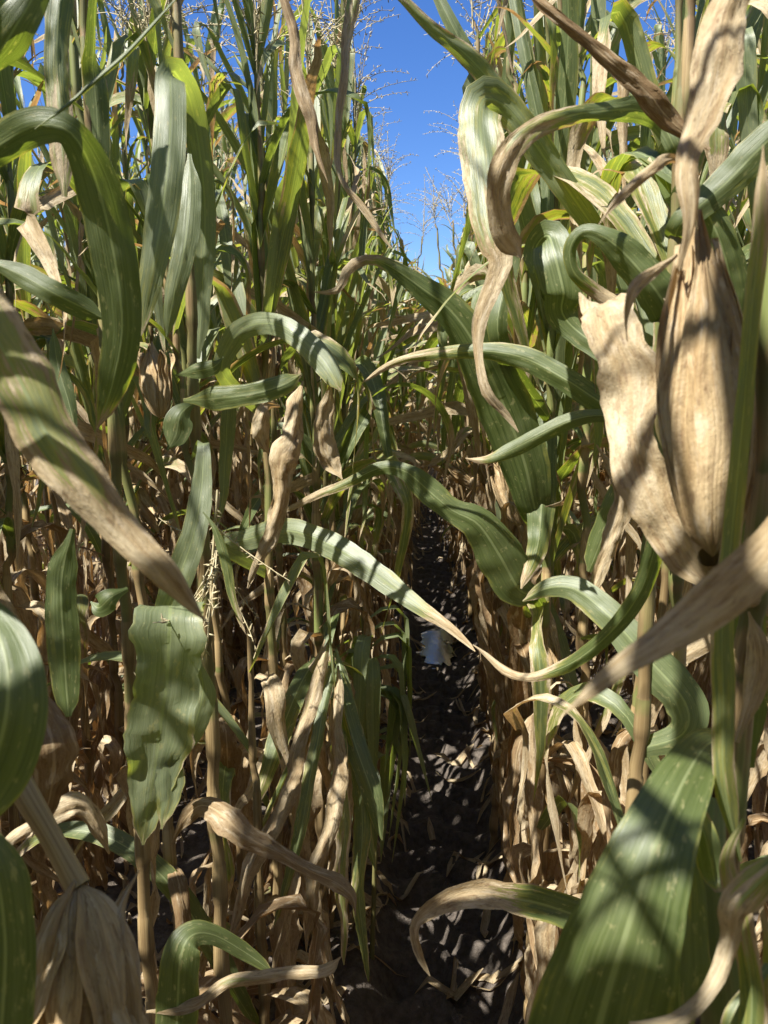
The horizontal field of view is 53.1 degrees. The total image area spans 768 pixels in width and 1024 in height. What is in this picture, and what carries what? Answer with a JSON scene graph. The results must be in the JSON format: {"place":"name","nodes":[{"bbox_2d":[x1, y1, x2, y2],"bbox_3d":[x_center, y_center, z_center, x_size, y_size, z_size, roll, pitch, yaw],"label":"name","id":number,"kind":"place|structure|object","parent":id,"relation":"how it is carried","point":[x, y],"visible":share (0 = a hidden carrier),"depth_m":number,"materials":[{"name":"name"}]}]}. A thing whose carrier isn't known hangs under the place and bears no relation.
{"place":"outdoors","nodes":[
{"label":"outdoors","id":0,"kind":"place"},
{"bbox_2d":[0,0,746,345],"label":"sky","id":1,"kind":"structure","parent":0,"point":[405,45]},
{"bbox_2d":[27,434,767,1023],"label":"ground","id":2,"kind":"structure","parent":0,"point":[451,810],"depth_m":2.50,"materials":[{"name":"soil"}]},
{"bbox_2d":[0,419,21,833],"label":"corn plant","id":3,"kind":"object","parent":2,"relation":"on","point":[12,455],"visible":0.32,"depth_m":1.55,"materials":[{"name":"green plant"}]},
{"bbox_2d":[2,300,63,909],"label":"corn plant","id":4,"kind":"object","parent":2,"relation":"on","point":[36,866],"visible":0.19,"depth_m":1.75,"materials":[{"name":"green plant"}]},
{"bbox_2d":[0,177,65,632],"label":"corn plant","id":5,"kind":"object","parent":2,"relation":"on","point":[43,222],"visible":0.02,"depth_m":3.15,"materials":[{"name":"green plant"}]},
{"bbox_2d":[0,95,83,593],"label":"corn plant","id":6,"kind":"object","parent":2,"relation":"on","point":[36,301],"visible":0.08,"depth_m":3.52,"materials":[{"name":"green plant"}]},
{"bbox_2d":[0,43,123,923],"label":"corn plant","id":7,"kind":"object","parent":2,"relation":"on","point":[97,643],"visible":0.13,"depth_m":2.00,"materials":[{"name":"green plant"}]},
{"bbox_2d":[0,39,128,877],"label":"corn plant","id":8,"kind":"object","parent":2,"relation":"on","point":[60,508],"visible":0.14,"depth_m":2.16,"materials":[{"name":"green plant"}]},
{"bbox_2d":[31,147,123,671],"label":"corn plant","id":9,"kind":"object","parent":2,"relation":"on","point":[73,517],"visible":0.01,"depth_m":3.91,"materials":[{"name":"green plant"}]},
{"bbox_2d":[29,100,134,653],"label":"corn plant","id":10,"kind":"object","parent":2,"relation":"on","point":[40,515],"visible":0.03,"depth_m":3.60,"materials":[{"name":"green plant"}]},
{"bbox_2d":[0,52,175,897],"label":"corn plant","id":11,"kind":"object","parent":2,"relation":"on","point":[36,326],"visible":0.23,"depth_m":1.88,"materials":[{"name":"green plant"}]},
{"bbox_2d":[0,0,180,930],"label":"corn plant","id":12,"kind":"object","parent":2,"relation":"on","point":[40,883],"visible":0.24,"depth_m":1.76,"materials":[{"name":"green plant"}]},
{"bbox_2d":[0,0,181,1023],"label":"corn plant","id":13,"kind":"object","parent":2,"relation":"on","point":[79,151],"visible":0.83,"depth_m":0.85,"materials":[{"name":"green plant"}]},
{"bbox_2d":[0,94,181,887],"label":"corn plant","id":14,"kind":"object","parent":2,"relation":"on","point":[106,685],"visible":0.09,"depth_m":2.25,"materials":[{"name":"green plant"}]},
{"bbox_2d":[0,0,207,1023],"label":"corn plant","id":15,"kind":"object","parent":2,"relation":"on","point":[74,958],"visible":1,"depth_m":0.45,"materials":[{"name":"green plant"}]},
{"bbox_2d":[40,151,172,619],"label":"corn plant","id":16,"kind":"object","parent":2,"relation":"on","point":[86,358],"visible":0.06,"depth_m":3.93,"materials":[{"name":"green plant"}]},
{"bbox_2d":[15,0,215,833],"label":"corn plant","id":17,"kind":"object","parent":2,"relation":"on","point":[86,380],"visible":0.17,"depth_m":2.32,"materials":[{"name":"green plant"}]},
{"bbox_2d":[24,15,207,804],"bbox_3d":[-0.856,-0.393,2.556,0.630,3.192,0.586,-1,12,4],"label":"corn plant","id":18,"kind":"object","parent":2,"relation":"on","point":[88,261],"visible":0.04,"depth_m":2.37,"materials":[{"name":"green plant"}]},
{"bbox_2d":[63,139,172,640],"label":"corn plant","id":19,"kind":"object","parent":2,"relation":"on","point":[102,627],"visible":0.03,"depth_m":3.89,"materials":[{"name":"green plant"}]},
{"bbox_2d":[0,0,246,774],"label":"corn plant","id":20,"kind":"object","parent":2,"relation":"on","point":[164,506],"visible":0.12,"depth_m":2.74,"materials":[{"name":"green plant"}]},
{"bbox_2d":[0,0,255,1023],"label":"corn plant","id":21,"kind":"object","parent":2,"relation":"on","point":[32,232],"visible":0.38,"depth_m":1.24,"materials":[{"name":"green plant"}]},
{"bbox_2d":[0,0,257,739],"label":"corn plant","id":22,"kind":"object","parent":2,"relation":"on","point":[214,443],"visible":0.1,"depth_m":2.69,"materials":[{"name":"green plant"}]},
{"bbox_2d":[13,0,251,824],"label":"corn plant","id":23,"kind":"object","parent":2,"relation":"on","point":[175,463],"visible":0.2,"depth_m":2.42,"materials":[{"name":"green plant"}]},
{"bbox_2d":[22,0,242,798],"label":"corn plant","id":24,"kind":"object","parent":2,"relation":"on","point":[148,512],"visible":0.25,"depth_m":2.49,"materials":[{"name":"green plant"}]},
{"bbox_2d":[29,33,254,691],"bbox_3d":[-0.916,-0.191,3.060,0.861,3.319,0.753,-2,8,4],"label":"corn plant","id":25,"kind":"object","parent":2,"relation":"on","point":[52,247],"visible":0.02,"depth_m":2.84,"materials":[{"name":"green plant"}]},
{"bbox_2d":[120,120,170,552],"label":"corn plant","id":26,"kind":"object","parent":2,"relation":"on","point":[137,150],"visible":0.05,"depth_m":4.34,"materials":[{"name":"green plant"}]},
{"bbox_2d":[63,18,228,702],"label":"corn plant","id":27,"kind":"object","parent":2,"relation":"on","point":[186,484],"visible":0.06,"depth_m":3.10,"materials":[{"name":"green plant"}]},
{"bbox_2d":[32,0,319,1009],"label":"corn plant","id":28,"kind":"object","parent":2,"relation":"on","point":[134,68],"visible":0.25,"depth_m":1.58,"materials":[{"name":"green plant"}]},
{"bbox_2d":[16,551,353,1023],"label":"corn plant","id":29,"kind":"object","parent":2,"relation":"on","point":[180,999],"visible":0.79,"depth_m":1.39,"materials":[{"name":"green plant"}]},
{"bbox_2d":[130,0,246,687],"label":"corn plant","id":30,"kind":"object","parent":2,"relation":"on","point":[177,491],"visible":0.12,"depth_m":2.92,"materials":[{"name":"green plant"}]},
{"bbox_2d":[130,135,260,673],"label":"corn plant","id":31,"kind":"object","parent":2,"relation":"on","point":[246,616],"visible":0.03,"depth_m":3.90,"materials":[{"name":"beige plant"}]},
{"bbox_2d":[125,71,281,688],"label":"corn plant","id":32,"kind":"object","parent":2,"relation":"on","point":[224,522],"visible":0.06,"depth_m":3.39,"materials":[{"name":"green plant"}]},
{"bbox_2d":[146,22,265,700],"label":"corn plant","id":33,"kind":"object","parent":2,"relation":"on","point":[239,652],"visible":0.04,"depth_m":3.40,"materials":[{"name":"green plant"}]},
{"bbox_2d":[119,0,305,716],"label":"corn plant","id":34,"kind":"object","parent":2,"relation":"on","point":[228,112],"visible":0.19,"depth_m":2.97,"materials":[{"name":"green plant"}]},
{"bbox_2d":[149,76,280,660],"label":"corn plant","id":35,"kind":"object","parent":2,"relation":"on","point":[258,629],"visible":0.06,"depth_m":4.07,"materials":[{"name":"green plant"}]},
{"bbox_2d":[148,91,282,684],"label":"corn plant","id":36,"kind":"object","parent":2,"relation":"on","point":[226,145],"visible":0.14,"depth_m":3.75,"materials":[{"name":"green plant"}]},
{"bbox_2d":[74,0,359,1015],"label":"corn plant","id":37,"kind":"object","parent":2,"relation":"on","point":[230,758],"visible":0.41,"depth_m":1.47,"materials":[{"name":"green plant"}]},
{"bbox_2d":[184,32,262,686],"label":"corn plant","id":38,"kind":"object","parent":2,"relation":"on","point":[229,626],"visible":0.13,"depth_m":3.62,"materials":[{"name":"green plant"}]},
{"bbox_2d":[86,0,388,946],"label":"corn plant","id":39,"kind":"object","parent":2,"relation":"on","point":[240,704],"visible":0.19,"depth_m":1.76,"materials":[{"name":"green plant"}]},
{"bbox_2d":[123,0,356,1023],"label":"corn plant","id":40,"kind":"object","parent":2,"relation":"on","point":[173,715],"visible":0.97,"depth_m":1.02,"materials":[{"name":"green plant"}]},
{"bbox_2d":[204,102,287,611],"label":"corn plant","id":41,"kind":"object","parent":2,"relation":"on","point":[259,513],"visible":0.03,"depth_m":4.03,"materials":[{"name":"green plant"}]},
{"bbox_2d":[219,137,301,627],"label":"corn plant","id":42,"kind":"object","parent":2,"relation":"on","point":[255,468],"visible":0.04,"depth_m":4.29,"materials":[{"name":"beige plant"}]},
{"bbox_2d":[80,0,474,1023],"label":"corn plant","id":43,"kind":"object","parent":2,"relation":"on","point":[296,132],"visible":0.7,"depth_m":1.38,"materials":[{"name":"green plant"}]},
{"bbox_2d":[155,0,454,981],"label":"corn plant","id":44,"kind":"object","parent":2,"relation":"on","point":[353,788],"visible":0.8,"depth_m":1.44,"materials":[{"name":"green plant"}]},
{"bbox_2d":[205,61,416,844],"bbox_3d":[-0.214,0.054,2.260,0.631,2.767,0.824,0,6,4],"label":"corn plant","id":45,"kind":"object","parent":2,"relation":"on","point":[365,365],"visible":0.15,"depth_m":2.08,"materials":[{"name":"green plant"}]},
{"bbox_2d":[211,0,421,1001],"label":"corn plant","id":46,"kind":"object","parent":2,"relation":"on","point":[403,492],"visible":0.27,"depth_m":1.87,"materials":[{"name":"green plant"}]},
{"bbox_2d":[216,55,419,659],"bbox_3d":[-0.232,-0.117,2.842,0.724,2.794,0.759,2,14,4],"label":"corn plant","id":47,"kind":"object","parent":2,"relation":"on","point":[378,348],"visible":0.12,"depth_m":2.72,"materials":[{"name":"green plant"}]},
{"bbox_2d":[220,0,416,850],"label":"corn plant","id":48,"kind":"object","parent":2,"relation":"on","point":[357,141],"visible":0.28,"depth_m":2.26,"materials":[{"name":"green plant"}]},
{"bbox_2d":[247,112,394,683],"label":"corn plant","id":49,"kind":"object","parent":2,"relation":"on","point":[385,598],"visible":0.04,"depth_m":3.00,"materials":[{"name":"green plant"}]},
{"bbox_2d":[223,11,420,729],"bbox_3d":[-0.156,-0.141,2.465,0.544,2.972,0.609,-2,14,4],"label":"corn plant","id":50,"kind":"object","parent":2,"relation":"on","point":[305,586],"visible":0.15,"depth_m":2.32,"materials":[{"name":"green plant"}]},
{"bbox_2d":[255,113,418,725],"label":"corn plant","id":51,"kind":"object","parent":2,"relation":"on","point":[364,347],"visible":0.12,"depth_m":3.45,"materials":[{"name":"green plant"}]},
{"bbox_2d":[235,0,459,879],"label":"corn plant","id":52,"kind":"object","parent":2,"relation":"on","point":[347,445],"visible":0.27,"depth_m":2.09,"materials":[{"name":"green plant"}]},
{"bbox_2d":[285,118,409,712],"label":"corn plant","id":53,"kind":"object","parent":2,"relation":"on","point":[381,298],"visible":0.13,"depth_m":3.23,"materials":[{"name":"green plant"}]},
{"bbox_2d":[289,145,409,619],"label":"corn plant","id":54,"kind":"object","parent":2,"relation":"on","point":[379,505],"visible":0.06,"depth_m":4.11,"materials":[{"name":"green plant"}]},
{"bbox_2d":[265,12,436,740],"bbox_3d":[-0.230,-0.146,2.684,0.593,2.925,0.612,-9,13,-41],"label":"corn plant","id":55,"kind":"object","parent":2,"relation":"on","point":[298,595],"visible":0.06,"depth_m":2.67,"materials":[{"name":"green plant"}]},
{"bbox_2d":[280,174,433,594],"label":"corn plant","id":56,"kind":"object","parent":2,"relation":"on","point":[395,505],"visible":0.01,"depth_m":4.39,"materials":[{"name":"green plant"}]},
{"bbox_2d":[300,188,416,709],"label":"corn plant","id":57,"kind":"object","parent":2,"relation":"on","point":[394,629],"visible":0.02,"depth_m":3.27,"materials":[{"name":"green plant"}]},
{"bbox_2d":[329,85,414,635],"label":"corn plant","id":58,"kind":"object","parent":2,"relation":"on","point":[381,546],"visible":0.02,"depth_m":3.56,"materials":[{"name":"green plant"}]},
{"bbox_2d":[309,152,448,683],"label":"corn plant","id":59,"kind":"object","parent":2,"relation":"on","point":[372,302],"visible":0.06,"depth_m":3.03,"materials":[{"name":"green plant"}]},
{"bbox_2d":[330,605,431,959],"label":"weed plant","id":60,"kind":"object","parent":2,"relation":"on","point":[370,688],"visible":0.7,"depth_m":1.84,"materials":[{"name":"green plant"}]},
{"bbox_2d":[19,194,746,603],"bbox_3d":[1.511,-3.949,23.427,14.642,3.308,41.014,1,10,4],"label":"distant corn","id":61,"kind":"object","parent":2,"relation":"on","point":[45,556],"visible":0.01,"depth_m":5.20,"materials":[{"name":"brown plant"}]},
{"bbox_2d":[357,156,411,603],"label":"corn plant","id":62,"kind":"object","parent":2,"relation":"on","point":[407,427],"visible":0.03,"depth_m":4.59,"materials":[{"name":"green plant"}]},
{"bbox_2d":[340,128,434,620],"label":"corn plant","id":63,"kind":"object","parent":2,"relation":"on","point":[380,221],"visible":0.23,"depth_m":3.62,"materials":[{"name":"green plant"}]},
{"bbox_2d":[55,505,753,1023],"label":"leaf litter","id":64,"kind":"object","parent":2,"relation":"on","point":[453,991],"visible":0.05,"depth_m":2.39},
{"bbox_2d":[360,112,449,643],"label":"corn plant","id":65,"kind":"object","parent":2,"relation":"on","point":[405,448],"visible":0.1,"depth_m":3.90,"materials":[{"name":"green plant"}]},
{"bbox_2d":[371,166,442,558],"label":"corn plant","id":66,"kind":"object","parent":2,"relation":"on","point":[390,307],"visible":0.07,"depth_m":4.61,"materials":[{"name":"green plant"}]},
{"bbox_2d":[383,177,448,550],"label":"corn plant","id":67,"kind":"object","parent":2,"relation":"on","point":[405,396],"visible":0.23,"depth_m":4.81,"materials":[{"name":"green plant"}]},
{"bbox_2d":[386,125,474,464],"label":"corn plant","id":68,"kind":"object","parent":2,"relation":"on","point":[395,379],"visible":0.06,"depth_m":3.54,"materials":[{"name":"green plant"}]},
{"bbox_2d":[396,167,473,563],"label":"corn plant","id":69,"kind":"object","parent":2,"relation":"on","point":[463,422],"visible":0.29,"depth_m":3.87,"materials":[{"name":"green plant"}]},
{"bbox_2d":[415,626,456,668],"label":"puddle","id":70,"kind":"object","parent":2,"relation":"on","point":[436,650],"visible":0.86,"depth_m":4.52,"materials":[{"name":"liquid"}]},
{"bbox_2d":[385,101,490,651],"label":"corn plant","id":71,"kind":"object","parent":2,"relation":"on","point":[427,456],"visible":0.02,"depth_m":3.47,"materials":[{"name":"green plant"}]},
{"bbox_2d":[406,175,472,617],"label":"corn plant","id":72,"kind":"object","parent":2,"relation":"on","point":[442,281],"visible":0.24,"depth_m":4.57,"materials":[{"name":"green plant"}]},
{"bbox_2d":[417,224,461,586],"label":"corn plant","id":73,"kind":"object","parent":2,"relation":"on","point":[453,487],"visible":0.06,"depth_m":5.62,"materials":[{"name":"green plant"}]},
{"bbox_2d":[398,168,487,475],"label":"corn plant","id":74,"kind":"object","parent":2,"relation":"on","point":[421,443],"visible":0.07,"depth_m":3.92,"materials":[{"name":"green plant"}]},
{"bbox_2d":[411,140,489,675],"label":"corn plant","id":75,"kind":"object","parent":2,"relation":"on","point":[461,477],"visible":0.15,"depth_m":3.48,"materials":[{"name":"green plant"}]},
{"bbox_2d":[369,4,606,871],"bbox_3d":[0.335,-0.009,2.253,0.628,2.928,0.737,7,12,33],"label":"corn plant","id":76,"kind":"object","parent":2,"relation":"on","point":[455,408],"visible":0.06,"depth_m":2.26,"materials":[{"name":"green plant"}]},
{"bbox_2d":[414,0,561,817],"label":"corn plant","id":77,"kind":"object","parent":2,"relation":"on","point":[462,434],"visible":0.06,"depth_m":2.26,"materials":[{"name":"green plant"}]},
{"bbox_2d":[373,0,609,969],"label":"corn plant","id":78,"kind":"object","parent":2,"relation":"on","point":[526,620],"visible":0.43,"depth_m":1.70,"materials":[{"name":"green plant"}]},
{"bbox_2d":[379,4,605,751],"bbox_3d":[0.419,-0.191,2.689,0.767,3.114,0.717,3,10,14],"label":"corn plant","id":79,"kind":"object","parent":2,"relation":"on","point":[480,493],"visible":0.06,"depth_m":2.84,"materials":[{"name":"green plant"}]},
{"bbox_2d":[287,0,699,1020],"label":"corn plant","id":80,"kind":"object","parent":2,"relation":"on","point":[507,400],"visible":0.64,"depth_m":1.36,"materials":[{"name":"green plant"}]},
{"bbox_2d":[433,0,569,844],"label":"corn plant","id":81,"kind":"object","parent":2,"relation":"on","point":[442,336],"visible":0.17,"depth_m":2.17,"materials":[{"name":"green plant"}]},
{"bbox_2d":[364,0,650,869],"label":"corn plant","id":82,"kind":"object","parent":2,"relation":"on","point":[502,610],"visible":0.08,"depth_m":2.05,"materials":[{"name":"green plant"}]},
{"bbox_2d":[469,0,641,948],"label":"corn plant","id":83,"kind":"object","parent":2,"relation":"on","point":[501,689],"visible":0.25,"depth_m":1.97,"materials":[{"name":"green plant"}]},
{"bbox_2d":[499,17,618,785],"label":"corn plant","id":84,"kind":"object","parent":2,"relation":"on","point":[564,603],"visible":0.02,"depth_m":2.20,"materials":[{"name":"green plant"}]},
{"bbox_2d":[362,0,767,824],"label":"corn plant","id":85,"kind":"object","parent":2,"relation":"on","point":[552,252],"visible":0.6,"depth_m":0.99,"materials":[{"name":"green plant"}]},
{"bbox_2d":[497,0,637,953],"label":"corn plant","id":86,"kind":"object","parent":2,"relation":"on","point":[559,549],"visible":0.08,"depth_m":1.72,"materials":[{"name":"green plant"}]},
{"bbox_2d":[491,0,671,889],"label":"corn plant","id":87,"kind":"object","parent":2,"relation":"on","point":[645,138],"visible":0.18,"depth_m":1.65,"materials":[{"name":"green plant"}]},
{"bbox_2d":[409,0,767,1023],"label":"corn plant","id":88,"kind":"object","parent":2,"relation":"on","point":[549,910],"visible":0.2,"depth_m":1.16,"materials":[{"name":"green plant"}]},
{"bbox_2d":[561,126,640,664],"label":"corn plant","id":89,"kind":"object","parent":2,"relation":"on","point":[609,158],"visible":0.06,"depth_m":3.92,"materials":[{"name":"beige plant"}]},
{"bbox_2d":[561,122,641,648],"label":"corn plant","id":90,"kind":"object","parent":2,"relation":"on","point":[601,477],"visible":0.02,"depth_m":4.03,"materials":[{"name":"beige plant"}]},
{"bbox_2d":[473,0,767,1023],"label":"corn plant","id":91,"kind":"object","parent":2,"relation":"on","point":[659,926],"visible":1,"depth_m":0.51,"materials":[{"name":"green plant"}]},
{"bbox_2d":[567,53,673,689],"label":"corn plant","id":92,"kind":"object","parent":2,"relation":"on","point":[591,452],"visible":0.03,"depth_m":3.76,"materials":[{"name":"green plant"}]},
{"bbox_2d":[513,0,767,966],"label":"corn plant","id":93,"kind":"object","parent":2,"relation":"on","point":[744,106],"visible":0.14,"depth_m":1.26,"materials":[{"name":"green plant"}]},
{"bbox_2d":[618,64,672,726],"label":"corn plant","id":94,"kind":"object","parent":2,"relation":"on","point":[621,559],"visible":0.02,"depth_m":3.34,"materials":[{"name":"green plant"}]},
{"bbox_2d":[564,0,737,709],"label":"corn plant","id":95,"kind":"object","parent":2,"relation":"on","point":[659,56],"visible":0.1,"depth_m":2.99,"materials":[{"name":"green plant"}]},
{"bbox_2d":[570,0,739,727],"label":"corn plant","id":96,"kind":"object","parent":2,"relation":"on","point":[590,500],"visible":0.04,"depth_m":2.90,"materials":[{"name":"green plant"}]},
{"bbox_2d":[544,0,766,893],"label":"corn plant","id":97,"kind":"object","parent":2,"relation":"on","point":[615,704],"visible":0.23,"depth_m":1.08,"materials":[{"name":"green plant"}]},
{"bbox_2d":[592,0,751,723],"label":"corn plant","id":98,"kind":"object","parent":2,"relation":"on","point":[746,217],"visible":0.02,"depth_m":2.83,"materials":[{"name":"green plant"}]},
{"bbox_2d":[599,66,767,858],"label":"corn plant","id":99,"kind":"object","parent":2,"relation":"on","point":[701,671],"visible":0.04,"depth_m":2.25,"materials":[{"name":"beige plant"}]},
{"bbox_2d":[615,27,762,729],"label":"corn plant","id":100,"kind":"object","parent":2,"relation":"on","point":[692,665],"visible":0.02,"depth_m":2.53,"materials":[{"name":"green plant"}]},
{"bbox_2d":[611,101,767,966],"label":"corn plant","id":101,"kind":"object","parent":2,"relation":"on","point":[699,648],"visible":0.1,"depth_m":1.75,"materials":[{"name":"beige plant"}]},
{"bbox_2d":[632,5,767,840],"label":"corn plant","id":102,"kind":"object","parent":2,"relation":"on","point":[709,690],"visible":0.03,"depth_m":2.60,"materials":[{"name":"green plant"}]},
{"bbox_2d":[697,6,761,699],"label":"corn plant","id":103,"kind":"object","parent":2,"relation":"on","point":[741,226],"depth_m":2.53,"materials":[{"name":"green plant"}]},
{"bbox_2d":[733,54,767,935],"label":"corn plant","id":104,"kind":"object","parent":2,"relation":"on","point":[759,771],"visible":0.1,"depth_m":1.92,"materials":[{"name":"green plant"}]},
{"bbox_2d":[740,707,767,940],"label":"corn plant","id":105,"kind":"object","parent":2,"relation":"on","point":[756,817],"visible":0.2,"depth_m":1.97,"materials":[{"name":"beige plant"}]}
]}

